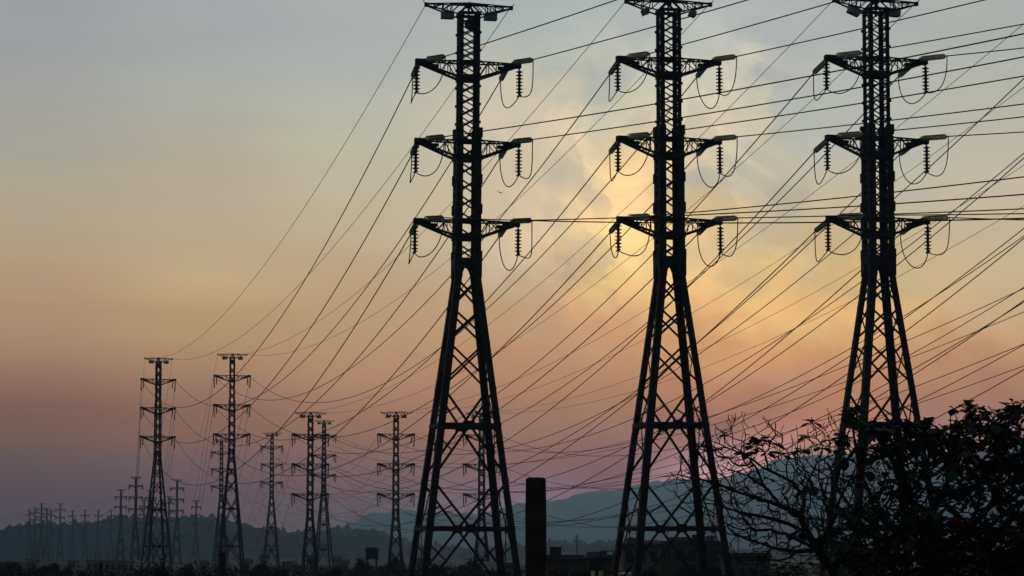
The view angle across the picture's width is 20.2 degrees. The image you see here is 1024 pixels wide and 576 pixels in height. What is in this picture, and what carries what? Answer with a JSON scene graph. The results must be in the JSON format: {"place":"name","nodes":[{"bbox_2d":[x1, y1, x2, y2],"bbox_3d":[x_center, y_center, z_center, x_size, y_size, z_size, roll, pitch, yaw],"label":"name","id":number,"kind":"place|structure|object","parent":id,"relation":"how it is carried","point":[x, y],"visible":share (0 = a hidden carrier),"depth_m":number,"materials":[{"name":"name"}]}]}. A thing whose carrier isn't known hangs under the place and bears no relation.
{"place":"outdoors","nodes":[
{"label":"outdoors","id":0,"kind":"place"},
{"bbox_2d":[281,557,296,568],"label":"house","id":1,"kind":"structure","parent":0,"point":[287,562],"depth_m":895.97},
{"bbox_2d":[365,547,378,575],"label":"water tower","id":2,"kind":"structure","parent":0,"point":[371,552],"depth_m":417.41,"materials":[{"name":"metal"}]},
{"bbox_2d":[26,561,918,575],"bbox_3d":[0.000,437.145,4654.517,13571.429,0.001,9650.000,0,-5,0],"label":"ground","id":3,"kind":"structure","parent":0,"point":[322,563],"depth_m":1361.25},
{"bbox_2d":[0,560,26,573],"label":"shed","id":4,"kind":"structure","parent":3,"relation":"on","point":[3,563],"depth_m":617.20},
{"bbox_2d":[0,562,32,575],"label":"bush","id":5,"kind":"object","parent":3,"relation":"on","point":[11,567],"visible":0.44,"depth_m":418.12,"materials":[{"name":"black plant"}]},
{"bbox_2d":[25,509,33,558],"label":"pylon","id":6,"kind":"object","parent":3,"relation":"on","point":[29,522],"visible":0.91,"depth_m":2112.18,"materials":[{"name":"metal"}]},
{"bbox_2d":[30,507,39,558],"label":"pylon","id":7,"kind":"object","parent":3,"relation":"on","point":[33,553],"visible":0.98,"depth_m":2002.76,"materials":[{"name":"metal"}]},
{"bbox_2d":[36,503,46,561],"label":"pylon","id":8,"kind":"object","parent":3,"relation":"on","point":[41,537],"visible":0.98,"depth_m":1863.24,"materials":[{"name":"metal"}]},
{"bbox_2d":[42,508,51,561],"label":"pylon","id":9,"kind":"object","parent":3,"relation":"on","point":[47,543],"visible":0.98,"depth_m":2052.52,"materials":[{"name":"metal"}]},
{"bbox_2d":[47,510,54,560],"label":"pylon","id":10,"kind":"object","parent":3,"relation":"on","point":[51,544],"visible":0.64,"depth_m":2142.10,"materials":[{"name":"metal"}]},
{"bbox_2d":[31,562,74,575],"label":"bush","id":11,"kind":"object","parent":3,"relation":"on","point":[44,569],"visible":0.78,"depth_m":377.61,"materials":[{"name":"black plant"}]},
{"bbox_2d":[55,503,64,561],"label":"pylon","id":12,"kind":"object","parent":3,"relation":"on","point":[60,537],"visible":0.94,"depth_m":1873.01,"materials":[{"name":"metal"}]},
{"bbox_2d":[68,511,76,559],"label":"pylon","id":13,"kind":"object","parent":3,"relation":"on","point":[71,544],"visible":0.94,"depth_m":2171.97,"materials":[{"name":"metal"}]},
{"bbox_2d":[80,510,89,560],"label":"pylon","id":14,"kind":"object","parent":3,"relation":"on","point":[84,545],"visible":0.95,"depth_m":2132.13,"materials":[{"name":"metal"}]},
{"bbox_2d":[94,510,102,559],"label":"pylon","id":15,"kind":"object","parent":3,"relation":"on","point":[97,538],"visible":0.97,"depth_m":2141.99,"materials":[{"name":"metal"}]},
{"bbox_2d":[107,510,114,559],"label":"pylon","id":16,"kind":"object","parent":3,"relation":"on","point":[110,539],"visible":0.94,"depth_m":2161.99,"materials":[{"name":"metal"}]},
{"bbox_2d":[85,560,143,573],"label":"shed","id":17,"kind":"structure","parent":3,"relation":"on","point":[93,564],"depth_m":636.99,"materials":[{"name":"metal"}]},
{"bbox_2d":[114,489,127,559],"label":"pylon","id":18,"kind":"object","parent":3,"relation":"on","point":[122,552],"visible":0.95,"depth_m":1475.02,"materials":[{"name":"metal"}]},
{"bbox_2d":[128,477,143,560],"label":"pylon","id":19,"kind":"object","parent":3,"relation":"on","point":[136,536],"visible":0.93,"depth_m":1240.84,"materials":[{"name":"metal"}]},
{"bbox_2d":[144,490,156,563],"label":"pylon","id":20,"kind":"object","parent":3,"relation":"on","point":[152,552],"visible":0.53,"depth_m":1494.78,"materials":[{"name":"metal"}]},
{"bbox_2d":[140,357,175,575],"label":"pylon","id":21,"kind":"object","parent":3,"relation":"on","point":[157,383],"visible":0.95,"depth_m":496.34,"materials":[{"name":"metal"}]},
{"bbox_2d":[177,10,508,359],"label":"earth wire","id":22,"kind":"object","parent":21,"relation":"attached to","point":[366,206],"visible":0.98,"depth_m":248.21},
{"bbox_2d":[143,556,172,575],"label":"bush","id":23,"kind":"object","parent":3,"relation":"on","point":[158,571],"visible":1,"depth_m":158.99,"materials":[{"name":"black plant"}]},
{"bbox_2d":[163,496,174,562],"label":"pylon","id":24,"kind":"object","parent":3,"relation":"on","point":[169,521],"visible":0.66,"depth_m":1644.42,"materials":[{"name":"metal"}]},
{"bbox_2d":[170,479,184,564],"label":"pylon","id":25,"kind":"object","parent":3,"relation":"on","point":[177,538],"visible":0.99,"depth_m":1285.78,"materials":[{"name":"metal"}]},
{"bbox_2d":[191,500,200,562],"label":"pylon","id":26,"kind":"object","parent":3,"relation":"on","point":[196,536],"visible":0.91,"depth_m":1773.79,"materials":[{"name":"metal"}]},
{"bbox_2d":[210,439,231,569],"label":"pylon","id":27,"kind":"object","parent":3,"relation":"on","point":[220,485],"visible":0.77,"depth_m":842.80,"materials":[{"name":"metal"}]},
{"bbox_2d":[219,552,225,575],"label":"concrete post","id":28,"kind":"object","parent":3,"relation":"on","point":[222,562],"visible":1,"depth_m":149.18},
{"bbox_2d":[213,353,250,575],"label":"pylon","id":29,"kind":"object","parent":3,"relation":"on","point":[230,508],"visible":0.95,"depth_m":486.60,"materials":[{"name":"metal"}]},
{"bbox_2d":[248,561,272,575],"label":"bush","id":30,"kind":"object","parent":3,"relation":"on","point":[256,569],"visible":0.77,"depth_m":328.05,"materials":[{"name":"black plant"}]},
{"bbox_2d":[260,432,282,569],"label":"pylon","id":31,"kind":"object","parent":3,"relation":"on","point":[271,527],"visible":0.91,"depth_m":799.10,"materials":[{"name":"metal"}]},
{"bbox_2d":[291,412,329,575],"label":"pylon","id":32,"kind":"object","parent":3,"relation":"on","point":[308,493],"visible":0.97,"depth_m":479.83,"materials":[{"name":"metal"}]},
{"bbox_2d":[310,420,336,571],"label":"pylon","id":33,"kind":"object","parent":3,"relation":"on","point":[326,524],"visible":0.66,"depth_m":726.45,"materials":[{"name":"metal"}]},
{"bbox_2d":[317,344,1022,493],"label":"power line","id":34,"kind":"object","parent":33,"relation":"attached to","point":[742,445],"visible":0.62,"depth_m":316.57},
{"bbox_2d":[317,403,1022,523],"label":"power line","id":35,"kind":"object","parent":33,"relation":"attached to","point":[612,515],"visible":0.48,"depth_m":403.83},
{"bbox_2d":[319,288,1023,467],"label":"power line","id":36,"kind":"object","parent":33,"relation":"attached to","point":[744,404],"visible":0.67,"depth_m":321.35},
{"bbox_2d":[336,422,1019,521],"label":"power line","id":37,"kind":"object","parent":33,"relation":"attached to","point":[616,517],"visible":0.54,"depth_m":432.55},
{"bbox_2d":[339,366,1022,491],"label":"power line","id":38,"kind":"object","parent":33,"relation":"attached to","point":[764,450],"visible":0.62,"depth_m":338.50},
{"bbox_2d":[339,312,1023,464],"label":"power line","id":39,"kind":"object","parent":33,"relation":"attached to","point":[760,410],"visible":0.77,"depth_m":340.26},
{"bbox_2d":[317,567,354,575],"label":"bush","id":40,"kind":"object","parent":3,"relation":"on","point":[335,571],"visible":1,"depth_m":298.39,"materials":[{"name":"black plant"}]},
{"bbox_2d":[351,557,375,575],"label":"bush","id":41,"kind":"object","parent":3,"relation":"on","point":[364,566],"visible":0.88,"depth_m":377.52,"materials":[{"name":"black plant"}]},
{"bbox_2d":[379,557,407,575],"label":"bush","id":42,"kind":"object","parent":3,"relation":"on","point":[396,564],"visible":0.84,"depth_m":397.36,"materials":[{"name":"black plant"}]},
{"bbox_2d":[377,411,414,566],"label":"pylon","id":43,"kind":"object","parent":3,"relation":"on","point":[396,500],"visible":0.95,"depth_m":478.96,"materials":[{"name":"metal"}]},
{"bbox_2d":[0,563,918,575],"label":"undergrowth","id":44,"kind":"object","parent":3,"relation":"on","point":[199,573],"visible":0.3,"depth_m":376.81,"materials":[{"name":"black plant"}]},
{"bbox_2d":[407,0,533,575],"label":"pylon","id":45,"kind":"object","parent":3,"relation":"on","point":[457,236],"visible":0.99,"depth_m":177.27,"materials":[{"name":"metal"}]},
{"bbox_2d":[140,235,409,484],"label":"power line","id":46,"kind":"object","parent":45,"relation":"attached to","point":[319,378],"visible":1,"depth_m":225.13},
{"bbox_2d":[141,156,410,442],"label":"power line","id":47,"kind":"object","parent":45,"relation":"attached to","point":[320,312],"visible":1,"depth_m":225.07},
{"bbox_2d":[141,78,411,407],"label":"power line","id":48,"kind":"object","parent":45,"relation":"attached to","point":[319,254],"visible":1,"depth_m":227.34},
{"bbox_2d":[148,8,423,358],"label":"earth wire","id":49,"kind":"object","parent":45,"relation":"attached to","point":[323,177],"visible":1,"depth_m":228.83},
{"bbox_2d":[175,159,498,446],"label":"power line","id":50,"kind":"object","parent":45,"relation":"attached to","point":[378,332],"visible":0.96,"depth_m":235.81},
{"bbox_2d":[176,237,498,483],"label":"power line","id":51,"kind":"object","parent":45,"relation":"attached to","point":[369,401],"visible":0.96,"depth_m":239.77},
{"bbox_2d":[178,81,499,406],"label":"power line","id":52,"kind":"object","parent":45,"relation":"attached to","point":[373,277],"visible":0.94,"depth_m":240.32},
{"bbox_2d":[445,0,616,56],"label":"power line","id":53,"kind":"object","parent":45,"relation":"attached to","point":[531,28],"visible":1,"depth_m":166.78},
{"bbox_2d":[533,0,747,59],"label":"power line","id":54,"kind":"object","parent":45,"relation":"attached to","point":[642,29],"visible":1,"depth_m":165.68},
{"bbox_2d":[444,33,1023,136],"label":"power line","id":55,"kind":"object","parent":45,"relation":"attached to","point":[747,87],"visible":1,"depth_m":146.55,"materials":[{"name":"metal"}]},
{"bbox_2d":[444,217,1023,223],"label":"power line","id":56,"kind":"object","parent":45,"relation":"attached to","point":[747,222],"visible":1,"depth_m":146.71,"materials":[{"name":"metal"}]},
{"bbox_2d":[533,56,1023,139],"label":"power line","id":57,"kind":"object","parent":45,"relation":"attached to","point":[789,99],"visible":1,"depth_m":152.20,"materials":[{"name":"metal"}]},
{"bbox_2d":[542,194,1023,219],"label":"power line","id":58,"kind":"object","parent":45,"relation":"attached to","point":[794,209],"visible":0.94,"depth_m":151.27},
{"bbox_2d":[455,557,487,575],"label":"bush","id":59,"kind":"object","parent":3,"relation":"on","point":[477,569],"visible":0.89,"depth_m":327.30,"materials":[{"name":"black plant"}]},
{"bbox_2d":[463,412,500,563],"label":"pylon","id":60,"kind":"object","parent":3,"relation":"on","point":[482,493],"visible":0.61,"depth_m":480.79,"materials":[{"name":"metal"}]},
{"bbox_2d":[525,477,545,575],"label":"concrete post","id":61,"kind":"object","parent":3,"relation":"on","point":[535,531],"visible":1,"depth_m":59.62,"materials":[{"name":"concrete"}]},
{"bbox_2d":[546,555,612,575],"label":"building","id":62,"kind":"structure","parent":3,"relation":"on","point":[574,565],"depth_m":238.88,"materials":[{"name":"brown brick"}]},
{"bbox_2d":[584,552,607,575],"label":"hut","id":63,"kind":"object","parent":3,"relation":"on","point":[593,563],"visible":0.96,"depth_m":223.96,"materials":[{"name":"metal"}]},
{"bbox_2d":[620,543,656,575],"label":"building","id":64,"kind":"structure","parent":3,"relation":"on","point":[648,560],"depth_m":298.65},
{"bbox_2d":[608,0,738,575],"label":"pylon","id":65,"kind":"object","parent":3,"relation":"on","point":[677,234],"visible":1,"depth_m":176.32,"materials":[{"name":"metal"}]},
{"bbox_2d":[214,154,608,439],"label":"power line","id":66,"kind":"object","parent":65,"relation":"attached to","point":[473,314],"visible":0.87,"depth_m":217.98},
{"bbox_2d":[214,233,609,475],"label":"power line","id":67,"kind":"object","parent":65,"relation":"attached to","point":[469,377],"visible":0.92,"depth_m":217.53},
{"bbox_2d":[216,75,608,399],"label":"power line","id":68,"kind":"object","parent":65,"relation":"attached to","point":[469,254],"visible":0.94,"depth_m":219.82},
{"bbox_2d":[220,3,623,354],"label":"earth wire","id":69,"kind":"object","parent":65,"relation":"attached to","point":[470,182],"visible":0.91,"depth_m":219.72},
{"bbox_2d":[250,156,696,437],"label":"power line","id":70,"kind":"object","parent":65,"relation":"attached to","point":[506,345],"visible":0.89,"depth_m":239.53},
{"bbox_2d":[253,78,695,402],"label":"power line","id":71,"kind":"object","parent":65,"relation":"attached to","point":[516,281],"visible":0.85,"depth_m":235.14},
{"bbox_2d":[247,7,706,355],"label":"earth wire","id":72,"kind":"object","parent":65,"relation":"attached to","point":[518,198],"visible":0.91,"depth_m":234.30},
{"bbox_2d":[263,235,696,476],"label":"power line","id":73,"kind":"object","parent":65,"relation":"attached to","point":[512,399],"visible":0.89,"depth_m":231.63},
{"bbox_2d":[650,0,840,53],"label":"power line","id":74,"kind":"object","parent":65,"relation":"attached to","point":[746,26],"visible":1,"depth_m":165.51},
{"bbox_2d":[650,75,1023,134],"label":"power line","id":75,"kind":"object","parent":65,"relation":"attached to","point":[844,105],"visible":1,"depth_m":156.65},
{"bbox_2d":[651,176,1023,215],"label":"power line","id":76,"kind":"object","parent":65,"relation":"attached to","point":[844,197],"visible":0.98,"depth_m":156.32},
{"bbox_2d":[737,0,984,56],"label":"power line","id":77,"kind":"object","parent":65,"relation":"attached to","point":[862,28],"visible":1,"depth_m":164.45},
{"bbox_2d":[737,103,1023,136],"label":"power line","id":78,"kind":"object","parent":65,"relation":"attached to","point":[884,120],"visible":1,"depth_m":162.22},
{"bbox_2d":[738,208,1023,217],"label":"power line","id":79,"kind":"object","parent":65,"relation":"attached to","point":[885,214],"visible":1,"depth_m":161.50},
{"bbox_2d":[654,541,721,575],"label":"building","id":80,"kind":"structure","parent":3,"relation":"on","point":[670,561],"depth_m":288.69,"materials":[{"name":"brown brick"}]},
{"bbox_2d":[717,553,772,575],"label":"building","id":81,"kind":"structure","parent":3,"relation":"on","point":[738,567],"depth_m":258.79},
{"bbox_2d":[661,409,888,575],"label":"bare tree","id":82,"kind":"object","parent":3,"relation":"on","point":[824,559],"visible":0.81,"depth_m":65.65,"materials":[{"name":"black plant"}]},
{"bbox_2d":[772,561,804,575],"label":"bush","id":83,"kind":"object","parent":3,"relation":"on","point":[787,573],"visible":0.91,"depth_m":129.33,"materials":[{"name":"black plant"}]},
{"bbox_2d":[825,548,887,575],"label":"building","id":84,"kind":"structure","parent":3,"relation":"on","point":[843,572],"depth_m":238.83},
{"bbox_2d":[812,0,949,575],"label":"pylon","id":85,"kind":"object","parent":3,"relation":"on","point":[882,262],"visible":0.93,"depth_m":176.15,"materials":[{"name":"metal"}]},
{"bbox_2d":[292,73,812,453],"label":"power line","id":86,"kind":"object","parent":85,"relation":"attached to","point":[624,282],"visible":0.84,"depth_m":231.16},
{"bbox_2d":[292,153,813,492],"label":"power line","id":87,"kind":"object","parent":85,"relation":"attached to","point":[624,346],"visible":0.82,"depth_m":231.67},
{"bbox_2d":[292,232,813,525],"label":"power line","id":88,"kind":"object","parent":85,"relation":"attached to","point":[621,406],"visible":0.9,"depth_m":231.66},
{"bbox_2d":[296,4,829,412],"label":"earth wire","id":89,"kind":"object","parent":85,"relation":"attached to","point":[625,208],"visible":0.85,"depth_m":231.91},
{"bbox_2d":[330,77,897,452],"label":"power line","id":90,"kind":"object","parent":85,"relation":"attached to","point":[671,301],"visible":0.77,"depth_m":232.62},
{"bbox_2d":[330,155,898,491],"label":"power line","id":91,"kind":"object","parent":85,"relation":"attached to","point":[659,373],"visible":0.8,"depth_m":243.71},
{"bbox_2d":[330,234,899,530],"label":"power line","id":92,"kind":"object","parent":85,"relation":"attached to","point":[685,416],"visible":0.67,"depth_m":221.11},
{"bbox_2d":[336,7,911,412],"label":"earth wire","id":93,"kind":"object","parent":85,"relation":"attached to","point":[671,223],"visible":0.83,"depth_m":231.97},
{"bbox_2d":[863,24,1023,52],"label":"power line","id":94,"kind":"object","parent":85,"relation":"attached to","point":[945,38],"visible":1,"depth_m":167.12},
{"bbox_2d":[864,116,1023,133],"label":"power line","id":95,"kind":"object","parent":85,"relation":"attached to","point":[945,125],"visible":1,"depth_m":166.66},
{"bbox_2d":[866,213,1023,215],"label":"power line","id":96,"kind":"object","parent":85,"relation":"attached to","point":[945,214],"visible":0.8,"depth_m":166.61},
{"bbox_2d":[787,398,1023,575],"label":"leafy tree","id":97,"kind":"object","parent":3,"relation":"on","point":[927,557],"visible":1,"depth_m":57.10,"materials":[{"name":"black plant"}]},
{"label":"pylon","id":98,"kind":"object","parent":3,"relation":"on","visible":0},
{"bbox_2d":[378,78,1023,454],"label":"power line","id":99,"kind":"object","parent":98,"relation":"attached to","point":[779,294],"visible":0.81,"depth_m":232.25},
{"bbox_2d":[378,158,1023,489],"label":"power line","id":100,"kind":"object","parent":98,"relation":"attached to","point":[780,353],"visible":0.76,"depth_m":230.22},
{"bbox_2d":[378,238,1023,529],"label":"power line","id":101,"kind":"object","parent":98,"relation":"attached to","point":[806,401],"visible":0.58,"depth_m":222.65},
{"bbox_2d":[401,25,1021,411],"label":"earth wire","id":102,"kind":"object","parent":98,"relation":"attached to","point":[777,219],"visible":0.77,"depth_m":231.39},
{"bbox_2d":[412,87,1023,412],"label":"earth wire","id":103,"kind":"object","parent":98,"relation":"attached to","point":[757,273],"visible":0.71,"depth_m":263.60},
{"bbox_2d":[414,153,1023,451],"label":"power line","id":104,"kind":"object","parent":98,"relation":"attached to","point":[783,335],"visible":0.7,"depth_m":254.84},
{"bbox_2d":[415,228,1023,492],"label":"power line","id":105,"kind":"object","parent":98,"relation":"attached to","point":[793,391],"visible":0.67,"depth_m":248.24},
{"bbox_2d":[415,300,1023,526],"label":"power line","id":106,"kind":"object","parent":98,"relation":"attached to","point":[806,437],"visible":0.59,"depth_m":239.64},
{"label":"pylon","id":107,"kind":"object","parent":3,"relation":"on","visible":0},
{"bbox_2d":[464,369,1023,526],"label":"power line","id":108,"kind":"object","parent":107,"relation":"attached to","point":[811,476],"visible":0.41,"depth_m":280.25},
{"bbox_2d":[466,302,1023,488],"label":"power line","id":109,"kind":"object","parent":107,"relation":"attached to","point":[801,426],"visible":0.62,"depth_m":269.13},
{"bbox_2d":[470,236,1023,452],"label":"power line","id":110,"kind":"object","parent":107,"relation":"attached to","point":[806,372],"visible":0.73,"depth_m":272.88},
{"bbox_2d":[482,165,1023,412],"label":"earth wire","id":111,"kind":"object","parent":107,"relation":"attached to","point":[794,303],"visible":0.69,"depth_m":279.04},
{"bbox_2d":[503,287,1023,455],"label":"power line","id":112,"kind":"object","parent":107,"relation":"attached to","point":[822,398],"visible":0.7,"depth_m":288.28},
{"bbox_2d":[509,344,1023,488],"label":"power line","id":113,"kind":"object","parent":107,"relation":"attached to","point":[822,442],"visible":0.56,"depth_m":270.85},
{"bbox_2d":[517,206,1022,412],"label":"earth wire","id":114,"kind":"object","parent":107,"relation":"attached to","point":[801,325],"visible":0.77,"depth_m":296.00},
{"bbox_2d":[0,513,1008,560],"bbox_3d":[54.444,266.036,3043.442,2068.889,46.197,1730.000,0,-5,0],"label":"hills","id":115,"kind":"structure","parent":0,"point":[13,542],"depth_m":2460.19,"materials":[{"name":"plant"}]},
{"bbox_2d":[0,0,1023,532],"label":"sky","id":116,"kind":"structure","parent":0,"point":[155,155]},
{"bbox_2d":[301,445,1023,549],"bbox_3d":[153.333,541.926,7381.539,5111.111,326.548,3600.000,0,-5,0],"label":"mountains","id":117,"kind":"structure","parent":0,"point":[577,506],"depth_m":6724.48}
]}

